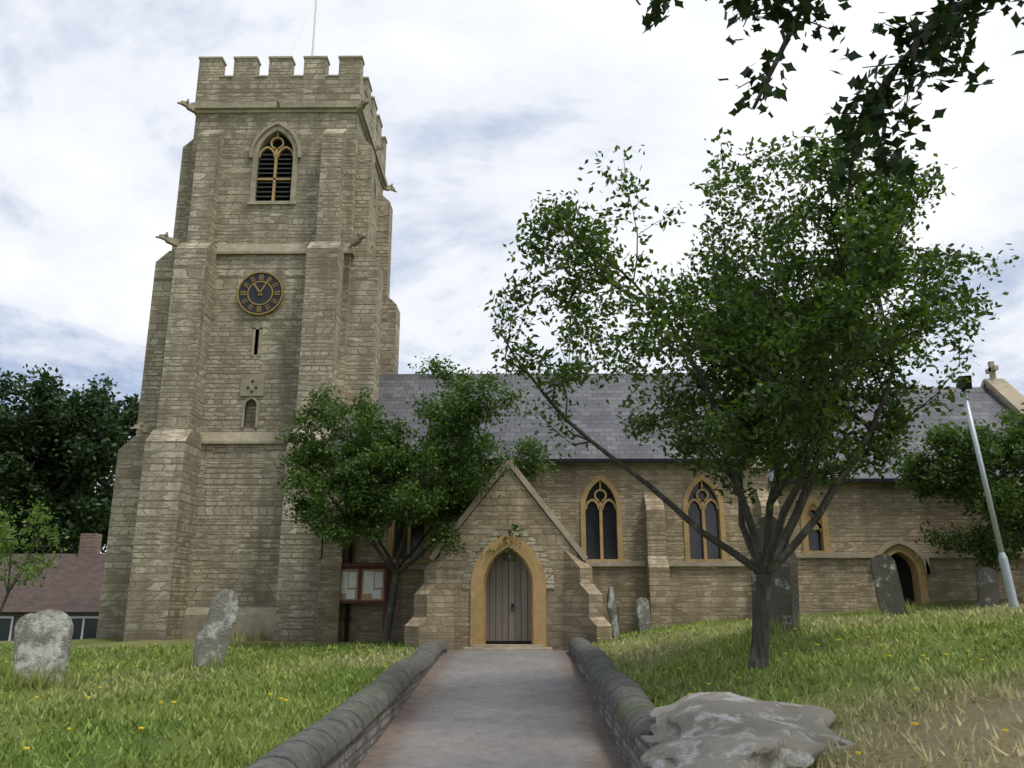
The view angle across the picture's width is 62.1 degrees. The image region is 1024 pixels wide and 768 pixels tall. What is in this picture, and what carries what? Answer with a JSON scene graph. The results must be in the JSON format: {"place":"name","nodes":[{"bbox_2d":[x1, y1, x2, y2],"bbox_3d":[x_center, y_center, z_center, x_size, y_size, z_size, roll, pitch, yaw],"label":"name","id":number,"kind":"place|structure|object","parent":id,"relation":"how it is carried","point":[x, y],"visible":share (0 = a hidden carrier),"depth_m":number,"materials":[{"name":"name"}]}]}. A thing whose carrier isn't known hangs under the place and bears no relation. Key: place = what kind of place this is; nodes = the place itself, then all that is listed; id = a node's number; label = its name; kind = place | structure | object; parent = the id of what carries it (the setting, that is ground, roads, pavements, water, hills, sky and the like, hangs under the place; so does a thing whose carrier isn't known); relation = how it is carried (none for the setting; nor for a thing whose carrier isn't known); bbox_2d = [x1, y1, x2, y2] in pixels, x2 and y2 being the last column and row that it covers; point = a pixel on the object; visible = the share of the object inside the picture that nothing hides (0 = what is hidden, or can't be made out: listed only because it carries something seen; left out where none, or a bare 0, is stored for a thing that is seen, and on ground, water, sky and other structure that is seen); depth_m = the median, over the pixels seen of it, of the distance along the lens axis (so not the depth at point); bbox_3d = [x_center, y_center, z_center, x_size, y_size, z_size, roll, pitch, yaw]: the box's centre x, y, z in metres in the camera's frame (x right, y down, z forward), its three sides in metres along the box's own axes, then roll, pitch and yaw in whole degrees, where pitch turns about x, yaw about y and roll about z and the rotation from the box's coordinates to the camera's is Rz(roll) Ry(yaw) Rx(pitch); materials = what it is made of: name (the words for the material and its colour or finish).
{"place":"outdoors","nodes":[
{"label":"outdoors","id":0,"kind":"place"},
{"bbox_2d":[183,113,382,606],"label":"church tower","id":1,"kind":"structure","parent":0,"point":[237,534],"depth_m":25.75,"materials":[{"name":"stone"}]},
{"bbox_2d":[246,380,257,392],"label":"church tower panel pits","id":2,"kind":"object","parent":1,"relation":"in","point":[248,387],"visible":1,"depth_m":25.42,"materials":[{"name":"black stone"}]},
{"bbox_2d":[239,273,283,314],"bbox_3d":[-7.742,-2.780,26.220,1.400,1.400,0.120,0,-15,1],"label":"clock face","id":3,"kind":"object","parent":1,"relation":"attached to","point":[266,292],"visible":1,"depth_m":26.16},
{"bbox_2d":[237,271,282,314],"bbox_3d":[-7.743,-2.797,26.157,1.420,1.420,0.050,0,-15,1],"label":"church clock gilding","id":4,"kind":"object","parent":3,"relation":"attached to","point":[260,293],"visible":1,"depth_m":26.14,"materials":[{"name":"gold metal"}]},
{"bbox_2d":[130,98,396,434],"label":"gargoyles","id":5,"kind":"object","parent":1,"relation":"attached to","point":[354,242],"visible":0.55,"depth_m":26.43,"materials":[{"name":"grey stone"}]},
{"bbox_2d":[247,121,301,204],"bbox_3d":[-7.611,-7.064,27.489,1.660,2.931,0.480,0,-15,1],"label":"window surround","id":6,"kind":"object","parent":1,"relation":"attached to","point":[265,136],"visible":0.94,"depth_m":27.39,"materials":[{"name":"beige stone"}]},
{"bbox_2d":[255,154,292,200],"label":"louvres","id":7,"kind":"object","parent":6,"relation":"in","point":[272,177],"visible":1,"depth_m":27.32,"materials":[{"name":"black wood"}]},
{"bbox_2d":[257,131,292,200],"bbox_3d":[-7.611,-6.987,27.407,1.158,2.540,0.100,0,-15,1],"label":"window tracery","id":8,"kind":"object","parent":6,"relation":"in","point":[277,152],"visible":1,"depth_m":27.46,"materials":[{"name":"beige stone"}]},
{"bbox_2d":[258,135,292,199],"bbox_3d":[-7.609,-6.981,27.623,1.300,2.638,0.020,0,-15,1],"label":"belfry opening","id":9,"kind":"object","parent":6,"relation":"in","point":[277,143],"visible":0.39,"depth_m":27.60,"materials":[{"name":"black wood"}]},
{"bbox_2d":[182,101,387,640],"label":"church tower courses","id":10,"kind":"object","parent":1,"relation":"attached to","point":[249,619],"visible":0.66,"depth_m":25.85,"materials":[{"name":"beige stone"}]},
{"bbox_2d":[195,58,386,172],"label":"battlement parapet","id":11,"kind":"structure","parent":1,"relation":"on","point":[279,83],"depth_m":28.07,"materials":[{"name":"beige stone"}]},
{"bbox_2d":[199,56,387,149],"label":"church tower merlon copings","id":12,"kind":"object","parent":11,"relation":"on","point":[243,57],"visible":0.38,"depth_m":28.27,"materials":[{"name":"grey stone"}]},
{"bbox_2d":[290,0,316,55],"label":"flagpole","id":13,"kind":"object","parent":1,"relation":"on","point":[313,40],"visible":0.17,"depth_m":31.60,"materials":[{"name":"white metal"}]},
{"bbox_2d":[371,175,376,247],"bbox_3d":[-5.154,-6.438,29.894,0.480,2.931,1.660,0,-15,1],"label":"church belfry frame","id":14,"kind":"object","parent":1,"relation":"attached to","point":[375,199],"visible":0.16,"depth_m":30.64,"materials":[{"name":"beige stone"}]},
{"bbox_2d":[356,650,626,767],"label":"path","id":15,"kind":"structure","parent":0,"point":[500,709],"depth_m":10.89,"materials":[{"name":"concrete"}]},
{"bbox_2d":[0,597,1023,767],"bbox_3d":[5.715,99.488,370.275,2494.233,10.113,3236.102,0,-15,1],"label":"ground","id":16,"kind":"structure","parent":0,"point":[967,726],"depth_m":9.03,"materials":[{"name":"green plant"}]},
{"bbox_2d":[13,613,33,670],"bbox_3d":[-6.961,3.977,12.293,0.420,1.300,0.081,0,-21,-25],"label":"headstone","id":17,"kind":"object","parent":16,"relation":"on","point":[20,623],"visible":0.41,"depth_m":12.32,"materials":[{"name":"grey stone"}]},
{"bbox_2d":[0,495,68,614],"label":"tree sapling","id":18,"kind":"object","parent":16,"relation":"on","point":[4,532],"depth_m":17.86,"materials":[{"name":"green plant"}]},
{"bbox_2d":[11,609,73,688],"bbox_3d":[-6.315,3.728,11.424,0.620,1.370,0.090,8,-20,-16],"label":"headstone","id":19,"kind":"object","parent":16,"relation":"on","point":[46,638],"visible":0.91,"depth_m":11.46,"materials":[{"name":"grey stone"}]},
{"bbox_2d":[0,533,101,640],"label":"house","id":20,"kind":"structure","parent":16,"relation":"on","point":[90,545],"depth_m":38.73,"materials":[{"name":"brown brick"}]},
{"bbox_2d":[0,616,98,640],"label":"window frames","id":21,"kind":"structure","parent":20,"relation":"attached to","point":[82,630],"depth_m":34.35,"materials":[{"name":"white wood"}]},
{"bbox_2d":[0,618,97,640],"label":"window","id":22,"kind":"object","parent":21,"relation":"in","point":[90,627],"visible":0.17,"depth_m":34.29,"materials":[{"name":"black glass"}]},
{"bbox_2d":[0,554,105,611],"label":"roof","id":23,"kind":"structure","parent":20,"relation":"on","point":[74,582],"depth_m":36.02,"materials":[{"name":"brown tile"}]},
{"bbox_2d":[0,364,139,553],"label":"tree","id":24,"kind":"object","parent":16,"relation":"on","point":[95,421],"depth_m":48.94,"materials":[{"name":"green plant"}]},
{"bbox_2d":[193,631,202,657],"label":"headstone","id":25,"kind":"object","parent":16,"relation":"on","point":[197,640],"visible":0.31,"depth_m":15.58,"materials":[{"name":"grey stone"}]},
{"bbox_2d":[193,589,238,667],"bbox_3d":[-5.008,4.298,14.373,0.480,1.648,0.090,24,-23,-34],"label":"headstone","id":26,"kind":"object","parent":16,"relation":"on","point":[219,622],"visible":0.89,"depth_m":14.38,"materials":[{"name":"grey stone"}]},
{"bbox_2d":[96,129,399,641],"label":"buttresses","id":27,"kind":"structure","parent":16,"relation":"on","point":[146,579],"depth_m":25.00,"materials":[{"name":"beige stone"}]},
{"bbox_2d":[340,563,387,635],"bbox_3d":[-3.962,5.774,21.956,1.540,2.286,0.200,0,-15,1],"label":"notice board frame","id":28,"kind":"object","parent":16,"relation":"on","point":[360,566],"visible":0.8,"depth_m":22.09,"materials":[{"name":"brown wood"}]},
{"bbox_2d":[340,569,384,599],"bbox_3d":[-3.962,5.222,22.131,1.280,0.790,0.020,0,-15,1],"label":"notice board","id":29,"kind":"object","parent":28,"relation":"attached to","point":[363,596],"visible":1,"depth_m":22.10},
{"bbox_2d":[341,571,382,598],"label":"paper notices","id":30,"kind":"object","parent":29,"relation":"attached to","point":[368,585],"visible":1,"depth_m":22.12,"materials":[{"name":"white paper"}]},
{"bbox_2d":[320,649,446,767],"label":"retaining wall","id":31,"kind":"structure","parent":16,"relation":"on","point":[354,752],"depth_m":9.41,"materials":[{"name":"stone"}]},
{"bbox_2d":[247,640,447,767],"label":"wall coping","id":32,"kind":"object","parent":31,"relation":"on","point":[321,742],"visible":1,"depth_m":8.46,"materials":[{"name":"grey stone"}]},
{"bbox_2d":[272,353,559,645],"bbox_3d":[-2.261,2.806,20.736,6.930,7.107,5.070,0,-15,1],"label":"tree","id":33,"kind":"object","parent":16,"relation":"on","point":[360,497],"depth_m":20.10,"materials":[{"name":"green plant"}]},
{"bbox_2d":[0,599,918,691],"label":"grass tufts","id":34,"kind":"object","parent":16,"relation":"on","point":[30,681],"visible":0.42,"depth_m":12.39,"materials":[{"name":"green plant"}]},
{"bbox_2d":[6,617,1007,767],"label":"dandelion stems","id":35,"kind":"object","parent":16,"relation":"on","point":[601,647],"visible":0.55,"depth_m":9.91,"materials":[{"name":"green plant"}]},
{"bbox_2d":[5,614,1008,753],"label":"dandelion heads","id":36,"kind":"object","parent":35,"relation":"on","point":[916,723],"visible":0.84,"depth_m":9.77,"materials":[{"name":"yellow plant"}]},
{"bbox_2d":[404,551,611,650],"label":"porch buttresses","id":37,"kind":"structure","parent":16,"relation":"on","point":[433,617],"depth_m":19.55,"materials":[{"name":"beige stone"}]},
{"bbox_2d":[463,644,552,650],"bbox_3d":[-0.088,6.043,19.390,2.000,0.180,0.670,0,-15,1],"label":"porch step","id":38,"kind":"object","parent":16,"relation":"on","point":[521,647],"visible":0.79,"depth_m":19.36,"materials":[{"name":"stone"}]},
{"bbox_2d":[440,469,576,649],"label":"porch front wall","id":39,"kind":"structure","parent":16,"relation":"on","point":[495,512],"depth_m":20.23,"materials":[{"name":"beige stone"}]},
{"bbox_2d":[462,525,553,589],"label":"arch stones","id":40,"kind":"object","parent":39,"relation":"in","point":[528,539],"depth_m":20.12,"materials":[{"name":"beige stone"}]},
{"bbox_2d":[470,533,546,646],"bbox_3d":[-0.084,4.988,20.062,1.760,2.860,0.420,0,-15,1],"label":"door surround","id":41,"kind":"object","parent":39,"relation":"in","point":[527,556],"visible":0.88,"depth_m":19.92,"materials":[{"name":"beige stone"}]},
{"bbox_2d":[486,550,530,643],"bbox_3d":[-0.082,5.024,20.162,1.120,2.200,0.070,0,-15,1],"label":"door","id":42,"kind":"structure","parent":41,"relation":"in","point":[497,604],"depth_m":20.12,"materials":[{"name":"wood"}]},
{"bbox_2d":[429,460,587,560],"bbox_3d":[-0.083,3.076,20.617,3.765,2.400,0.550,0,-15,1],"label":"gable coping","id":43,"kind":"object","parent":39,"relation":"on","point":[542,504],"visible":0.83,"depth_m":20.37,"materials":[{"name":"beige stone"}]},
{"bbox_2d":[316,488,779,642],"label":"church nave buttresses","id":44,"kind":"structure","parent":16,"relation":"on","point":[329,619],"depth_m":22.02,"materials":[{"name":"beige stone"}]},
{"bbox_2d":[606,587,619,637],"bbox_3d":[2.503,5.781,20.818,0.340,1.600,0.070,-3,-6,-26],"label":"headstone","id":45,"kind":"object","parent":16,"relation":"on","point":[612,606],"visible":0.79,"depth_m":20.80,"materials":[{"name":"grey stone"}]},
{"bbox_2d":[569,648,677,767],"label":"retaining wall","id":46,"kind":"structure","parent":16,"relation":"on","point":[631,752],"depth_m":9.16,"materials":[{"name":"stone"}]},
{"bbox_2d":[567,637,655,740],"bbox_3d":[1.398,4.459,13.395,0.460,0.546,11.300,0,-15,1],"label":"wall coping","id":47,"kind":"object","parent":46,"relation":"on","point":[632,705],"visible":0.96,"depth_m":9.88,"materials":[{"name":"grey stone"}]},
{"bbox_2d":[635,597,651,632],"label":"headstone","id":48,"kind":"object","parent":16,"relation":"on","point":[642,607],"visible":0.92,"depth_m":20.87,"materials":[{"name":"grey stone"}]},
{"bbox_2d":[326,385,1023,641],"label":"church nave walls","id":49,"kind":"structure","parent":16,"relation":"on","point":[870,518],"depth_m":22.59,"materials":[{"name":"beige stone"}]},
{"bbox_2d":[388,475,429,562],"bbox_3d":[-2.758,3.646,22.957,1.180,2.358,0.350,0,-15,1],"label":"window surround","id":50,"kind":"object","parent":49,"relation":"attached to","point":[426,559],"visible":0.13,"depth_m":22.66,"materials":[{"name":"beige stone"}]},
{"bbox_2d":[393,483,424,558],"bbox_3d":[-2.757,3.654,23.043,0.970,2.185,0.020,0,-15,1],"label":"window glass","id":51,"kind":"object","parent":50,"relation":"in","point":[417,533],"visible":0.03,"depth_m":22.89,"materials":[{"name":"black glass"}]},
{"bbox_2d":[407,484,414,558],"bbox_3d":[-2.758,3.667,22.926,0.861,2.100,0.100,0,-15,1],"label":"window mullion","id":52,"kind":"object","parent":50,"relation":"in","point":[409,540],"visible":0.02,"depth_m":22.77},
{"bbox_2d":[332,373,726,458],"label":"roof","id":53,"kind":"structure","parent":49,"relation":"on","point":[600,426],"depth_m":25.63,"materials":[{"name":"grey stone"}]},
{"bbox_2d":[580,475,624,560],"bbox_3d":[2.392,3.632,22.905,1.180,2.358,0.350,0,-15,1],"label":"window surround","id":54,"kind":"object","parent":49,"relation":"attached to","point":[608,484],"visible":0.88,"depth_m":22.79,"materials":[{"name":"beige stone"}]},
{"bbox_2d":[585,481,615,558],"bbox_3d":[2.392,3.654,22.874,0.861,2.100,0.100,0,-15,1],"label":"window tracery","id":55,"kind":"object","parent":54,"relation":"in","point":[600,505],"visible":1,"depth_m":22.92,"materials":[{"name":"beige stone"}]},
{"bbox_2d":[585,482,616,558],"bbox_3d":[2.393,3.640,22.991,0.970,2.185,0.020,0,-15,1],"label":"arched window","id":56,"kind":"structure","parent":54,"relation":"in","point":[593,533],"depth_m":22.92,"materials":[{"name":"black glass"}]},
{"bbox_2d":[341,458,1015,641],"bbox_3d":[5.224,4.474,22.394,20.430,5.030,0.305,0,-15,1],"label":"gutter","id":57,"kind":"object","parent":49,"relation":"attached to","point":[862,480],"visible":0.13,"depth_m":22.88,"materials":[{"name":"black metal"}]},
{"bbox_2d":[683,475,728,560],"bbox_3d":[5.142,3.625,22.878,1.180,2.358,0.350,0,-15,1],"label":"window surround","id":58,"kind":"object","parent":49,"relation":"attached to","point":[721,513],"visible":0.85,"depth_m":22.77,"materials":[{"name":"beige stone"}]},
{"bbox_2d":[688,481,718,558],"bbox_3d":[5.141,3.647,22.846,0.861,2.100,0.100,0,-15,1],"label":"window tracery","id":59,"kind":"object","parent":58,"relation":"in","point":[702,504],"visible":1,"depth_m":22.90,"materials":[{"name":"beige stone"}]},
{"bbox_2d":[688,482,720,558],"bbox_3d":[5.143,3.633,22.963,0.970,2.185,0.020,0,-15,1],"label":"arched window","id":60,"kind":"structure","parent":58,"relation":"in","point":[712,528],"depth_m":22.91,"materials":[{"name":"grey glass"}]},
{"bbox_2d":[388,463,1023,573],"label":"church nave courses","id":61,"kind":"object","parent":49,"relation":"attached to","point":[924,557],"visible":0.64,"depth_m":22.44,"materials":[{"name":"beige stone"}]},
{"bbox_2d":[800,496,832,552],"bbox_3d":[8.092,3.804,22.861,0.800,1.562,0.350,0,-15,1],"label":"window surround","id":62,"kind":"object","parent":49,"relation":"attached to","point":[825,540],"visible":0.58,"depth_m":22.71,"materials":[{"name":"beige stone"}]},
{"bbox_2d":[807,504,821,531],"bbox_3d":[8.092,3.573,22.895,0.528,0.808,0.100,0,-15,1],"label":"window tracery","id":63,"kind":"object","parent":62,"relation":"in","point":[817,526],"visible":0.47,"depth_m":22.82,"materials":[{"name":"beige stone"}]},
{"bbox_2d":[808,510,821,550],"bbox_3d":[8.093,3.822,22.944,0.560,1.369,0.020,0,-15,1],"label":"window glass","id":64,"kind":"object","parent":62,"relation":"in","point":[814,537],"visible":0.43,"depth_m":22.84,"materials":[{"name":"grey glass"}]},
{"bbox_2d":[714,361,1023,468],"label":"church gable copings","id":65,"kind":"object","parent":49,"relation":"on","point":[1007,393],"visible":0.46,"depth_m":27.23,"materials":[{"name":"beige stone"}]},
{"bbox_2d":[768,387,1023,481],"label":"roof","id":66,"kind":"structure","parent":49,"relation":"on","point":[985,404],"depth_m":26.18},
{"bbox_2d":[883,544,928,603],"bbox_3d":[10.243,5.410,22.523,1.300,2.285,0.490,0,-15,1],"label":"door arch","id":67,"kind":"structure","parent":49,"relation":"attached to","point":[918,573],"depth_m":22.48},
{"bbox_2d":[891,553,914,604],"bbox_3d":[10.245,5.503,22.679,1.100,2.183,0.040,0,-15,1],"label":"priest door","id":68,"kind":"structure","parent":67,"relation":"in","point":[904,573],"depth_m":22.73,"materials":[{"name":"wood"}]},
{"bbox_2d":[641,720,825,767],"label":"rock slab","id":69,"kind":"object","parent":16,"relation":"on","point":[755,744],"visible":1,"depth_m":5.76,"materials":[{"name":"grey stone"}]},
{"bbox_2d":[648,692,853,753],"bbox_3d":[2.015,2.959,7.376,1.545,0.442,2.290,-2,-9,-18],"label":"rock slab","id":70,"kind":"object","parent":16,"relation":"on","point":[694,714],"visible":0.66,"depth_m":7.22,"materials":[{"name":"grey stone"}]},
{"bbox_2d":[483,117,1019,670],"bbox_3d":[3.183,0.275,11.665,7.354,7.193,6.302,0,-15,1],"label":"hawthorn tree","id":71,"kind":"object","parent":16,"relation":"on","point":[807,322],"depth_m":11.20,"materials":[{"name":"green plant"}]},
{"bbox_2d":[750,516,792,634],"bbox_3d":[4.239,3.268,13.913,0.620,2.300,0.120,-3,-18,18],"label":"headstone","id":72,"kind":"object","parent":16,"relation":"on","point":[780,600],"visible":0.32,"depth_m":13.79,"materials":[{"name":"grey stone"}]},
{"bbox_2d":[790,552,799,629],"bbox_3d":[4.643,3.687,14.628,0.550,1.800,0.100,0,-18,11],"label":"headstone","id":73,"kind":"object","parent":16,"relation":"on","point":[794,583],"visible":0.2,"depth_m":14.60,"materials":[{"name":"grey stone"}]},
{"bbox_2d":[870,554,905,614],"bbox_3d":[8.187,4.524,18.462,0.520,1.650,0.100,-11,-14,13],"label":"headstone","id":74,"kind":"object","parent":16,"relation":"on","point":[886,580],"visible":0.88,"depth_m":18.46,"materials":[{"name":"grey stone"}]},
{"bbox_2d":[889,402,1023,572],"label":"tree","id":75,"kind":"object","parent":16,"relation":"on","point":[929,477],"depth_m":19.81,"materials":[{"name":"green plant"}]},
{"bbox_2d":[976,567,999,607],"bbox_3d":[10.366,4.596,18.520,0.420,1.200,0.090,1,-12,13],"label":"headstone","id":76,"kind":"object","parent":16,"relation":"on","point":[987,586],"visible":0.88,"depth_m":18.51,"materials":[{"name":"grey stone"}]},
{"bbox_2d":[961,391,1018,607],"bbox_3d":[9.986,2.452,17.752,0.571,4.742,0.170,0,-15,1],"label":"floodlight pole","id":77,"kind":"object","parent":16,"relation":"on","point":[1007,579],"visible":0.88,"depth_m":17.62,"materials":[{"name":"grey metal"}]},
{"bbox_2d":[956,375,971,391],"bbox_3d":[9.743,-0.003,18.301,0.227,0.383,0.370,0,-15,1],"label":"lamp head","id":78,"kind":"object","parent":77,"relation":"attached to","point":[968,384],"visible":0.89,"depth_m":18.20},
{"bbox_2d":[0,0,1023,553],"label":"sky","id":79,"kind":"structure","parent":0,"point":[485,107],"materials":[{"name":"white"}]},
{"bbox_2d":[635,0,1023,201],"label":"tree branch","id":80,"kind":"object","parent":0,"point":[874,116],"depth_m":6.22,"materials":[{"name":"green plant"}]}
]}

